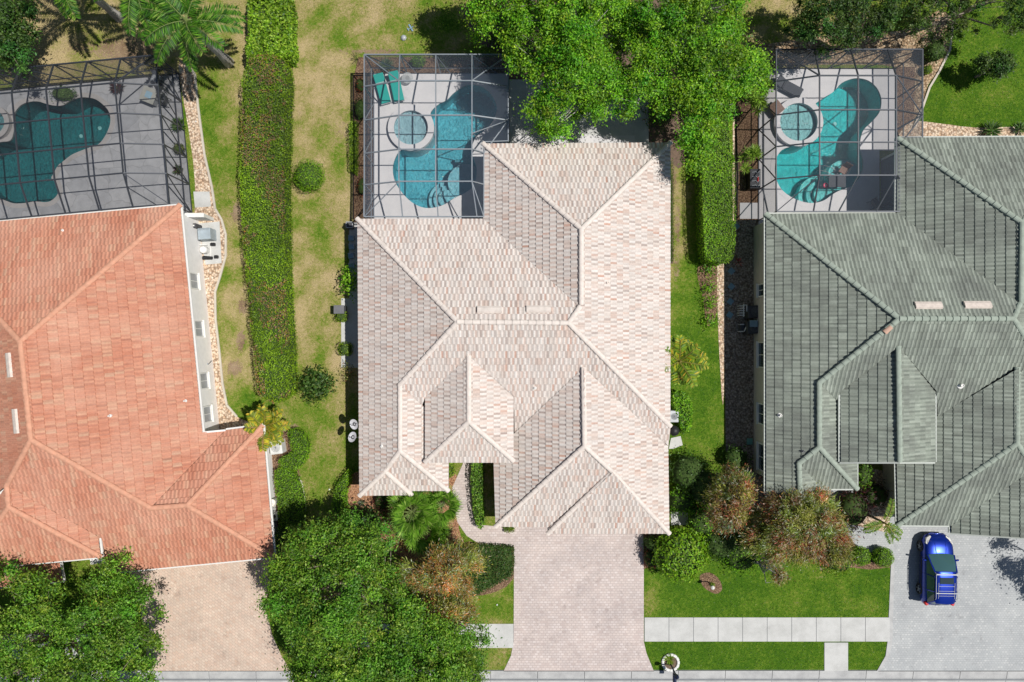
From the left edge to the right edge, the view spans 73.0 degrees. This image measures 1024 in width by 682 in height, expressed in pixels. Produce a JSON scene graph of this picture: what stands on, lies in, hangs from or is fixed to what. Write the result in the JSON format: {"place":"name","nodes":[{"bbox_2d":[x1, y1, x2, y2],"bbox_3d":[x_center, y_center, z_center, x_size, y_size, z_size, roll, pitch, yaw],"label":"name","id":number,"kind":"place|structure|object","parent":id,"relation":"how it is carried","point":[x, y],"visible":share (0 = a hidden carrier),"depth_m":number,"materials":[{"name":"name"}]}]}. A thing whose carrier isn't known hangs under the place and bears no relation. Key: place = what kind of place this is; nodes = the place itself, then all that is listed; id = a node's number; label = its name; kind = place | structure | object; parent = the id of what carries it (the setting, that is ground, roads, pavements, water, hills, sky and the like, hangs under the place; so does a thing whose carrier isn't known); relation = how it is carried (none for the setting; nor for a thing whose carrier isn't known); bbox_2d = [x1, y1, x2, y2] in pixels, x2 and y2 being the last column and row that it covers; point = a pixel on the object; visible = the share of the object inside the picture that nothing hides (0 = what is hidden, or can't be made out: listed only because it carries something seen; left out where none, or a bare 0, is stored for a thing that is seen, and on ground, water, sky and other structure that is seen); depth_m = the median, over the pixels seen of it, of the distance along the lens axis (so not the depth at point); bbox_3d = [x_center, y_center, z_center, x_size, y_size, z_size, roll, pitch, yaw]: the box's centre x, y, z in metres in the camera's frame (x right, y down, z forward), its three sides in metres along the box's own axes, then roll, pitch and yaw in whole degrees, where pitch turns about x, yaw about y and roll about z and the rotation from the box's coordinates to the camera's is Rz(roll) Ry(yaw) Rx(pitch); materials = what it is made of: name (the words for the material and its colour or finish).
{"place":"outdoors","nodes":[
{"label":"outdoors","id":0,"kind":"place"},
{"bbox_2d":[128,558,290,670],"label":"driveway","id":1,"kind":"structure","parent":0,"point":[214,623],"depth_m":44.67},
{"bbox_2d":[341,298,348,367],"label":"path","id":2,"kind":"structure","parent":0,"point":[345,328],"depth_m":44.68,"materials":[{"name":"concrete"}]},
{"bbox_2d":[349,223,357,367],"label":"path","id":3,"kind":"structure","parent":0,"point":[353,326],"depth_m":44.68,"materials":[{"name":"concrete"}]},
{"bbox_2d":[292,624,513,647],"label":"sidewalk","id":4,"kind":"structure","parent":0,"point":[504,631],"depth_m":44.66,"materials":[{"name":"concrete"}]},
{"bbox_2d":[0,0,1023,669],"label":"lawn","id":5,"kind":"structure","parent":0,"point":[316,138],"depth_m":44.70,"materials":[{"name":"plant"}]},
{"bbox_2d":[0,0,44,79],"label":"shade tree","id":6,"kind":"object","parent":5,"relation":"on","point":[12,34],"visible":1,"depth_m":40.25,"materials":[{"name":"green plant"}]},
{"bbox_2d":[13,0,123,22],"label":"royal palm","id":7,"kind":"object","parent":5,"relation":"on","point":[113,13],"visible":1,"depth_m":39.62,"materials":[{"name":"green plant"}]},
{"bbox_2d":[0,544,170,681],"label":"oak tree","id":8,"kind":"object","parent":5,"relation":"on","point":[44,657],"visible":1,"depth_m":38.39,"materials":[{"name":"green plant"}]},
{"bbox_2d":[0,75,190,219],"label":"pool deck","id":9,"kind":"structure","parent":5,"relation":"on","point":[111,191],"depth_m":44.65,"materials":[{"name":"concrete"}]},
{"bbox_2d":[0,93,114,207],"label":"swimming pool","id":10,"kind":"structure","parent":9,"relation":"in","point":[34,136],"depth_m":46.30,"materials":[{"name":"liquid"}]},
{"bbox_2d":[48,85,76,103],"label":"shrub","id":11,"kind":"object","parent":9,"relation":"on","point":[64,94],"visible":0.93,"depth_m":44.01,"materials":[{"name":"green plant"}]},
{"bbox_2d":[0,54,192,219],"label":"pool enclosure","id":12,"kind":"object","parent":9,"relation":"on","point":[46,88],"visible":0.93,"depth_m":41.45,"materials":[{"name":"brown metal"}]},
{"bbox_2d":[139,85,160,106],"bbox_3d":[-23.138,-15.655,44.315,0.950,0.670,0.950,22,90,0],"label":"fire table","id":13,"kind":"object","parent":9,"relation":"on","point":[149,95],"visible":0.93,"depth_m":43.99,"materials":[{"name":"grey stone"}]},
{"bbox_2d":[0,202,276,587],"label":"house","id":14,"kind":"structure","parent":5,"relation":"on","point":[112,435],"depth_m":40.19,"materials":[{"name":"orange tile"}]},
{"bbox_2d":[94,0,191,36],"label":"royal palm","id":15,"kind":"object","parent":5,"relation":"on","point":[133,8],"visible":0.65,"depth_m":38.63,"materials":[{"name":"green plant"}]},
{"bbox_2d":[137,0,246,71],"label":"royal palm","id":16,"kind":"object","parent":5,"relation":"on","point":[204,22],"visible":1,"depth_m":38.54,"materials":[{"name":"green plant"}]},
{"bbox_2d":[187,66,237,416],"bbox_3d":[-19.072,-6.480,44.660,1.392,0.100,22.978,-6,90,0],"label":"garden edging","id":17,"kind":"object","parent":5,"relation":"on","point":[224,259],"visible":0.98,"depth_m":44.61,"materials":[{"name":"concrete"}]},
{"bbox_2d":[179,60,247,429],"bbox_3d":[-19.958,-5.921,44.688,3.196,0.001,24.756,-8,90,0],"label":"gravel bed","id":18,"kind":"object","parent":5,"relation":"on","point":[227,418],"visible":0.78,"depth_m":44.69,"materials":[{"name":"gravel"}]},
{"bbox_2d":[199,221,221,264],"bbox_3d":[-19.452,-6.317,44.685,1.386,0.070,2.690,-6,90,0],"label":"equipment pad","id":19,"kind":"object","parent":18,"relation":"on","point":[216,250],"visible":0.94,"depth_m":44.65,"materials":[{"name":"concrete"}]},
{"bbox_2d":[243,402,290,451],"bbox_3d":[-15.212,5.307,43.072,2.853,3.256,3.095,0,90,0],"label":"palm","id":20,"kind":"object","parent":5,"relation":"on","point":[273,424],"visible":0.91,"depth_m":41.93,"materials":[{"name":"yellow plant"}]},
{"bbox_2d":[238,52,298,404],"bbox_3d":[-15.334,-6.996,43.668,3.350,2.176,21.926,0,90,0],"label":"hedge","id":21,"kind":"object","parent":5,"relation":"on","point":[266,146],"visible":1,"depth_m":43.14,"materials":[{"name":"green plant"}]},
{"bbox_2d":[244,0,299,67],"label":"hedge","id":22,"kind":"object","parent":5,"relation":"on","point":[273,29],"visible":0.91,"depth_m":43.06,"materials":[{"name":"green plant"}]},
{"bbox_2d":[272,429,302,532],"bbox_3d":[-14.697,8.960,44.690,2.199,0.001,7.916,-6,90,0],"label":"planting bed","id":23,"kind":"object","parent":5,"relation":"on","point":[275,459],"visible":0.15,"depth_m":44.69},
{"bbox_2d":[273,467,307,533],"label":"hedge","id":24,"kind":"object","parent":23,"relation":"on","point":[291,498],"visible":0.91,"depth_m":44.05,"materials":[{"name":"green plant"}]},
{"bbox_2d":[278,426,311,471],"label":"hedge","id":25,"kind":"object","parent":23,"relation":"on","point":[296,458],"visible":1,"depth_m":44.05,"materials":[{"name":"green plant"}]},
{"bbox_2d":[292,157,326,194],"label":"shrub","id":26,"kind":"object","parent":5,"relation":"on","point":[308,176],"visible":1,"depth_m":43.49,"materials":[{"name":"green plant"}]},
{"bbox_2d":[294,363,337,407],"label":"shrub","id":27,"kind":"object","parent":5,"relation":"on","point":[316,385],"visible":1,"depth_m":43.75,"materials":[{"name":"green plant"}]},
{"bbox_2d":[331,467,353,515],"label":"hedge","id":28,"kind":"object","parent":5,"relation":"on","point":[341,489],"visible":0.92,"depth_m":44.12,"materials":[{"name":"green plant"}]},
{"bbox_2d":[336,262,357,302],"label":"shrub","id":29,"kind":"object","parent":5,"relation":"on","point":[349,277],"visible":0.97,"depth_m":43.58,"materials":[{"name":"green plant"}]},
{"bbox_2d":[354,76,373,222],"bbox_3d":[-9.552,-12.207,44.688,1.379,0.001,9.931,0,90,0],"label":"planting bed","id":30,"kind":"object","parent":5,"relation":"on","point":[358,208],"visible":0.67,"depth_m":44.69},
{"bbox_2d":[348,119,359,175],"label":"hedge","id":31,"kind":"object","parent":30,"relation":"on","point":[353,136],"visible":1,"depth_m":44.10,"materials":[{"name":"green plant"}]},
{"bbox_2d":[249,500,504,681],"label":"oak tree","id":32,"kind":"object","parent":5,"relation":"on","point":[310,633],"visible":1,"depth_m":37.97,"materials":[{"name":"green plant"}]},
{"bbox_2d":[348,472,463,561],"bbox_3d":[-7.114,11.129,44.688,8.020,0.001,6.350,0,90,0],"label":"planting bed","id":33,"kind":"object","parent":5,"relation":"on","point":[353,490],"visible":0.25,"depth_m":44.69,"materials":[{"name":"soil"}]},
{"bbox_2d":[345,502,395,539],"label":"shrub","id":34,"kind":"object","parent":33,"relation":"on","point":[375,515],"visible":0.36,"depth_m":43.51,"materials":[{"name":"green plant"}]},
{"bbox_2d":[386,491,442,542],"bbox_3d":[-5.953,10.533,42.719,3.600,3.962,3.436,0,90,0],"label":"fan palm","id":35,"kind":"object","parent":33,"relation":"on","point":[398,505],"visible":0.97,"depth_m":41.72,"materials":[{"name":"green plant"}]},
{"bbox_2d":[404,505,453,559],"bbox_3d":[-5.342,11.706,43.041,3.018,3.318,3.760,-38,90,0],"label":"fan palm","id":36,"kind":"object","parent":33,"relation":"on","point":[437,535],"visible":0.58,"depth_m":42.42,"materials":[{"name":"green plant"}]},
{"bbox_2d":[388,534,492,601],"bbox_3d":[-4.112,13.837,41.528,6.442,6.544,4.519,-21,90,0],"label":"crape myrtle","id":37,"kind":"object","parent":33,"relation":"on","point":[440,571],"visible":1,"depth_m":40.14,"materials":[{"name":"brown plant"}]},
{"bbox_2d":[423,483,463,527],"bbox_3d":[-4.379,10.098,43.029,2.861,3.343,2.836,0,90,0],"label":"fan palm","id":38,"kind":"object","parent":33,"relation":"on","point":[450,498],"visible":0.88,"depth_m":42.14,"materials":[{"name":"green plant"}]},
{"bbox_2d":[354,57,511,74],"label":"planting bed","id":39,"kind":"object","parent":5,"relation":"on","point":[456,62],"visible":0.67,"depth_m":44.69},
{"bbox_2d":[374,74,507,218],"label":"pool deck","id":40,"kind":"structure","parent":5,"relation":"on","point":[413,129],"depth_m":44.65,"materials":[{"name":"concrete"}]},
{"bbox_2d":[373,72,390,104],"bbox_3d":[-8.310,-16.138,44.304,0.660,0.692,1.900,-15,90,0],"label":"sun lounger","id":41,"kind":"object","parent":40,"relation":"on","point":[383,93],"visible":0.82,"depth_m":44.24,"materials":[{"name":"teal fabric"}]},
{"bbox_2d":[363,54,508,218],"bbox_3d":[-4.567,-12.379,42.694,8.751,3.952,9.858,0,90,0],"label":"pool enclosure","id":42,"kind":"object","parent":40,"relation":"on","point":[472,68],"visible":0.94,"depth_m":41.43,"materials":[{"name":"grey metal"}]},
{"bbox_2d":[388,82,500,211],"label":"swimming pool","id":43,"kind":"structure","parent":40,"relation":"in","point":[451,132],"depth_m":46.05,"materials":[{"name":"liquid"}]},
{"bbox_2d":[416,590,482,636],"bbox_3d":[-3.755,16.426,41.958,4.118,5.684,3.894,0,90,0],"label":"shrub","id":44,"kind":"object","parent":5,"relation":"on","point":[452,605],"visible":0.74,"depth_m":40.59,"materials":[{"name":"green plant"}]},
{"bbox_2d":[470,463,484,529],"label":"hedge","id":45,"kind":"object","parent":5,"relation":"on","point":[477,477],"visible":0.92,"depth_m":43.87,"materials":[{"name":"green plant"}]},
{"bbox_2d":[463,542,513,595],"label":"planting bed","id":46,"kind":"object","parent":5,"relation":"on","point":[501,585],"visible":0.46,"depth_m":44.69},
{"bbox_2d":[459,542,514,595],"bbox_3d":[-1.806,14.698,44.348,4.144,0.845,3.527,0,90,0],"label":"ground cover","id":47,"kind":"object","parent":46,"relation":"on","point":[501,557],"visible":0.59,"depth_m":44.27,"materials":[{"name":"green plant"}]},
{"bbox_2d":[355,140,672,535],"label":"house","id":48,"kind":"structure","parent":5,"relation":"on","point":[518,335],"depth_m":40.46,"materials":[{"name":"tile"}]},
{"bbox_2d":[463,0,690,167],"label":"planting bed","id":49,"kind":"object","parent":5,"relation":"on","point":[676,155],"visible":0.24,"depth_m":44.69,"materials":[{"name":"soil"}]},
{"bbox_2d":[458,0,657,146],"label":"oak tree","id":50,"kind":"object","parent":49,"relation":"on","point":[579,52],"visible":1,"depth_m":38.32,"materials":[{"name":"green plant"}]},
{"bbox_2d":[637,95,685,140],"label":"shrub","id":51,"kind":"object","parent":49,"relation":"on","point":[656,119],"visible":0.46,"depth_m":43.32,"materials":[{"name":"green plant"}]},
{"bbox_2d":[611,0,777,180],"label":"oak tree","id":52,"kind":"object","parent":49,"relation":"on","point":[698,97],"visible":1,"depth_m":38.15,"materials":[{"name":"green plant"}]},
{"bbox_2d":[651,526,711,583],"bbox_3d":[10.552,13.388,43.362,3.818,3.041,3.655,0,90,0],"label":"shrub","id":53,"kind":"object","parent":5,"relation":"on","point":[678,553],"visible":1,"depth_m":42.56,"materials":[{"name":"green plant"}]},
{"bbox_2d":[670,389,692,433],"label":"hedge","id":54,"kind":"object","parent":5,"relation":"on","point":[680,402],"visible":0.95,"depth_m":43.90,"materials":[{"name":"green plant"}]},
{"bbox_2d":[669,484,695,517],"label":"shrub","id":55,"kind":"object","parent":5,"relation":"on","point":[679,501],"visible":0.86,"depth_m":43.38,"materials":[{"name":"green plant"}]},
{"bbox_2d":[665,334,709,387],"bbox_3d":[10.204,1.235,43.032,3.620,3.336,3.332,0,90,0],"label":"palm","id":56,"kind":"object","parent":5,"relation":"on","point":[686,362],"visible":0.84,"depth_m":41.93,"materials":[{"name":"green plant"}]},
{"bbox_2d":[668,445,712,497],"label":"shrub","id":57,"kind":"object","parent":5,"relation":"on","point":[687,470],"visible":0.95,"depth_m":43.15,"materials":[{"name":"green plant"}]},
{"bbox_2d":[683,500,717,540],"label":"shrub","id":58,"kind":"object","parent":5,"relation":"on","point":[697,523],"visible":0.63,"depth_m":43.30,"materials":[{"name":"green plant"}]},
{"bbox_2d":[681,454,726,512],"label":"shrub","id":59,"kind":"object","parent":5,"relation":"on","point":[697,491],"visible":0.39,"depth_m":43.01,"materials":[{"name":"green plant"}]},
{"bbox_2d":[697,264,716,325],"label":"planting bed","id":60,"kind":"object","parent":5,"relation":"on","point":[702,276],"visible":0.7,"depth_m":44.68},
{"bbox_2d":[700,573,721,593],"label":"planting bed","id":61,"kind":"object","parent":5,"relation":"on","point":[708,577],"visible":1,"depth_m":44.69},
{"bbox_2d":[688,0,742,265],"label":"hedge","id":62,"kind":"object","parent":5,"relation":"on","point":[715,201],"visible":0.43,"depth_m":43.29,"materials":[{"name":"green plant"}]},
{"bbox_2d":[717,264,724,402],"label":"gravel bed","id":63,"kind":"object","parent":5,"relation":"on","point":[721,304],"visible":0.88,"depth_m":44.68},
{"bbox_2d":[700,528,742,568],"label":"shrub","id":64,"kind":"object","parent":5,"relation":"on","point":[717,547],"visible":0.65,"depth_m":43.35,"materials":[{"name":"green plant"}]},
{"bbox_2d":[696,459,761,542],"bbox_3d":[12.902,9.354,42.057,3.185,5.485,4.875,36,90,0],"label":"crape myrtle","id":65,"kind":"object","parent":5,"relation":"on","point":[731,495],"visible":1,"depth_m":40.58,"materials":[{"name":"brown plant"}]},
{"bbox_2d":[709,531,767,578],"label":"shrub","id":66,"kind":"object","parent":5,"relation":"on","point":[744,563],"visible":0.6,"depth_m":43.62,"materials":[{"name":"green plant"}]},
{"bbox_2d":[724,220,767,511],"bbox_3d":[15.103,1.603,44.688,2.896,0.001,18.862,0,90,0],"label":"gravel bed","id":67,"kind":"object","parent":5,"relation":"on","point":[739,384],"visible":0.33,"depth_m":44.69,"materials":[{"name":"gravel"}]},
{"bbox_2d":[716,442,753,469],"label":"shrub","id":68,"kind":"object","parent":67,"relation":"on","point":[733,454],"visible":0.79,"depth_m":43.55,"materials":[{"name":"green plant"}]},
{"bbox_2d":[734,98,757,219],"bbox_3d":[15.138,-11.759,44.688,1.586,0.001,7.862,0,90,0],"label":"planting bed","id":69,"kind":"object","parent":5,"relation":"on","point":[747,130],"visible":0.5,"depth_m":44.69,"materials":[{"name":"soil"}]},
{"bbox_2d":[738,143,763,174],"bbox_3d":[14.739,-11.462,43.423,1.411,2.554,2.206,37,90,0],"label":"dragon tree","id":70,"kind":"object","parent":69,"relation":"on","point":[754,151],"visible":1,"depth_m":42.79,"materials":[{"name":"green plant"}]},
{"bbox_2d":[746,169,760,190],"bbox_3d":[15.448,-10.310,44.219,0.680,0.862,1.250,0,90,0],"label":"pump box","id":71,"kind":"object","parent":69,"relation":"on","point":[753,179],"visible":0.98,"depth_m":43.88,"materials":[{"name":"black plastic"}]},
{"bbox_2d":[745,88,769,116],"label":"dragon tree","id":72,"kind":"object","parent":69,"relation":"on","point":[757,106],"visible":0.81,"depth_m":42.68,"materials":[{"name":"green plant"}]},
{"bbox_2d":[754,557,792,592],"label":"crape myrtle","id":73,"kind":"object","parent":5,"relation":"on","point":[780,575],"visible":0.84,"depth_m":41.44,"materials":[{"name":"plant"}]},
{"bbox_2d":[736,482,860,572],"bbox_3d":[17.003,10.987,41.869,7.223,5.862,5.579,0,90,0],"label":"crape myrtle","id":74,"kind":"object","parent":5,"relation":"on","point":[783,532],"visible":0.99,"depth_m":40.23,"materials":[{"name":"brown plant"}]},
{"bbox_2d":[758,69,894,224],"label":"pool deck","id":75,"kind":"structure","parent":5,"relation":"on","point":[798,126],"depth_m":44.65,"materials":[{"name":"concrete"}]},
{"bbox_2d":[774,74,802,97],"bbox_3d":[17.724,-16.276,44.304,1.900,0.692,0.660,28,90,0],"label":"sun lounger","id":76,"kind":"object","parent":75,"relation":"on","point":[791,88],"visible":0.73,"depth_m":44.24,"materials":[{"name":"fabric"}]},
{"bbox_2d":[770,74,885,206],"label":"swimming pool","id":77,"kind":"structure","parent":75,"relation":"in","point":[800,160],"depth_m":45.98,"materials":[{"name":"liquid"}]},
{"bbox_2d":[758,49,922,220],"bbox_3d":[20.345,-12.690,42.694,8.893,3.952,9.858,0,90,0],"label":"pool enclosure","id":78,"kind":"object","parent":75,"relation":"on","point":[896,109],"visible":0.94,"depth_m":41.55,"materials":[{"name":"brown metal"}]},
{"bbox_2d":[738,11,950,118],"bbox_3d":[21.302,-17.724,44.688,14.410,0.001,7.310,0,90,0],"label":"planting bed","id":79,"kind":"object","parent":5,"relation":"on","point":[894,40],"visible":0.55,"depth_m":44.69,"materials":[{"name":"gravel"}]},
{"bbox_2d":[780,0,905,61],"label":"shade tree","id":80,"kind":"object","parent":79,"relation":"on","point":[850,34],"visible":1,"depth_m":39.63,"materials":[{"name":"green plant"}]},
{"bbox_2d":[918,39,949,65],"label":"shrub","id":81,"kind":"object","parent":79,"relation":"on","point":[934,52],"visible":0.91,"depth_m":43.62,"materials":[{"name":"green plant"}]},
{"bbox_2d":[892,0,1023,47],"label":"shade tree","id":82,"kind":"object","parent":79,"relation":"on","point":[920,20],"visible":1,"depth_m":40.82,"materials":[{"name":"green plant"}]},
{"bbox_2d":[824,468,889,543],"bbox_3d":[22.866,10.936,44.686,5.517,0.001,5.644,0,90,0],"label":"gravel bed","id":83,"kind":"object","parent":5,"relation":"on","point":[877,473],"visible":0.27,"depth_m":44.69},
{"bbox_2d":[833,480,884,543],"bbox_3d":[21.866,10.643,44.076,3.720,2.904,4.277,0,90,0],"label":"shrub","id":84,"kind":"object","parent":83,"relation":"on","point":[855,508],"visible":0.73,"depth_m":43.46,"materials":[{"name":"green plant"}]},
{"bbox_2d":[858,464,875,493],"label":"shrub","id":85,"kind":"object","parent":83,"relation":"on","point":[864,475],"visible":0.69,"depth_m":43.61,"materials":[{"name":"green plant"}]},
{"bbox_2d":[859,477,891,514],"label":"shrub","id":86,"kind":"object","parent":83,"relation":"on","point":[877,494],"visible":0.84,"depth_m":43.63,"materials":[{"name":"green plant"}]},
{"bbox_2d":[862,499,902,543],"bbox_3d":[22.916,11.196,43.100,2.780,3.200,2.241,-45,90,0],"label":"palm","id":87,"kind":"object","parent":83,"relation":"on","point":[879,523],"visible":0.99,"depth_m":41.98,"materials":[{"name":"green plant"}]},
{"bbox_2d":[850,552,890,569],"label":"planting bed","id":88,"kind":"object","parent":5,"relation":"on","point":[871,565],"visible":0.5,"depth_m":44.68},
{"bbox_2d":[852,546,871,566],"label":"ball shrub","id":89,"kind":"object","parent":88,"relation":"on","point":[863,553],"visible":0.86,"depth_m":43.81,"materials":[{"name":"green plant"}]},
{"bbox_2d":[872,546,894,566],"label":"ball shrub","id":90,"kind":"object","parent":88,"relation":"on","point":[883,557],"visible":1,"depth_m":43.82,"materials":[{"name":"green plant"}]},
{"bbox_2d":[754,136,1023,538],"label":"house","id":91,"kind":"structure","parent":5,"relation":"on","point":[892,343],"depth_m":40.40,"materials":[{"name":"grey tile"}]},
{"bbox_2d":[880,155,893,210],"bbox_3d":[23.828,-9.655,43.430,0.120,2.440,3.950,0,90,0],"label":"sliding door","id":92,"kind":"structure","parent":91,"relation":"in","point":[887,204],"depth_m":43.85,"materials":[{"name":"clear glass"}]},
{"bbox_2d":[896,67,914,133],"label":"planting bed","id":93,"kind":"object","parent":5,"relation":"on","point":[909,84],"visible":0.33,"depth_m":44.68,"materials":[{"name":"gravel"}]},
{"bbox_2d":[899,121,1023,135],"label":"gravel bed","id":94,"kind":"object","parent":5,"relation":"on","point":[933,129],"visible":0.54,"depth_m":44.68,"materials":[{"name":"gravel"}]},
{"bbox_2d":[970,47,1019,82],"bbox_3d":[29.908,-17.035,43.290,3.027,3.020,2.321,0,90,0],"label":"tree","id":95,"kind":"object","parent":5,"relation":"on","point":[1003,64],"visible":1,"depth_m":42.45,"materials":[{"name":"green plant"}]},
{"bbox_2d":[452,463,653,670],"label":"driveway","id":96,"kind":"structure","parent":0,"point":[578,602],"depth_m":44.67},
{"bbox_2d":[515,135,634,142],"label":"patio","id":97,"kind":"structure","parent":0,"point":[585,138],"depth_m":44.66,"materials":[{"name":"concrete"}]},
{"bbox_2d":[509,79,648,142],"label":"patio","id":98,"kind":"structure","parent":0,"point":[637,127],"depth_m":44.67,"materials":[{"name":"concrete"}]},
{"bbox_2d":[740,203,757,218],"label":"path","id":99,"kind":"structure","parent":0,"point":[748,210],"depth_m":44.66,"materials":[{"name":"concrete"}]},
{"bbox_2d":[644,617,889,641],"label":"sidewalk","id":100,"kind":"structure","parent":0,"point":[766,629],"depth_m":44.66,"materials":[{"name":"concrete"}]},
{"bbox_2d":[824,642,847,670],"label":"path","id":101,"kind":"structure","parent":0,"point":[835,656],"depth_m":44.66,"materials":[{"name":"concrete"}]},
{"bbox_2d":[831,490,1023,670],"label":"driveway","id":102,"kind":"structure","parent":0,"point":[978,625],"depth_m":44.67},
{"bbox_2d":[877,554,894,670],"bbox_3d":[24.426,17.585,44.707,0.751,0.086,7.600,7,90,0],"label":"driveway edging","id":103,"kind":"object","parent":102,"relation":"on","point":[889,644],"visible":0.87,"depth_m":44.66,"materials":[{"name":"concrete"}]},
{"bbox_2d":[916,533,958,605],"bbox_3d":[27.069,14.562,43.832,2.284,1.729,4.500,1,90,0],"label":"parked car","id":104,"kind":"object","parent":102,"relation":"on","point":[936,585],"visible":1,"depth_m":43.52,"materials":[{"name":"blue paint"}]},
{"bbox_3d":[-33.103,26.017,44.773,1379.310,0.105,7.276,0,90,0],"label":"road","id":105,"kind":"structure","parent":0,"visible":0},
{"bbox_2d":[0,670,1023,681],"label":"kerb","id":106,"kind":"structure","parent":105,"relation":"on","point":[684,676],"depth_m":44.72,"materials":[{"name":"concrete"}]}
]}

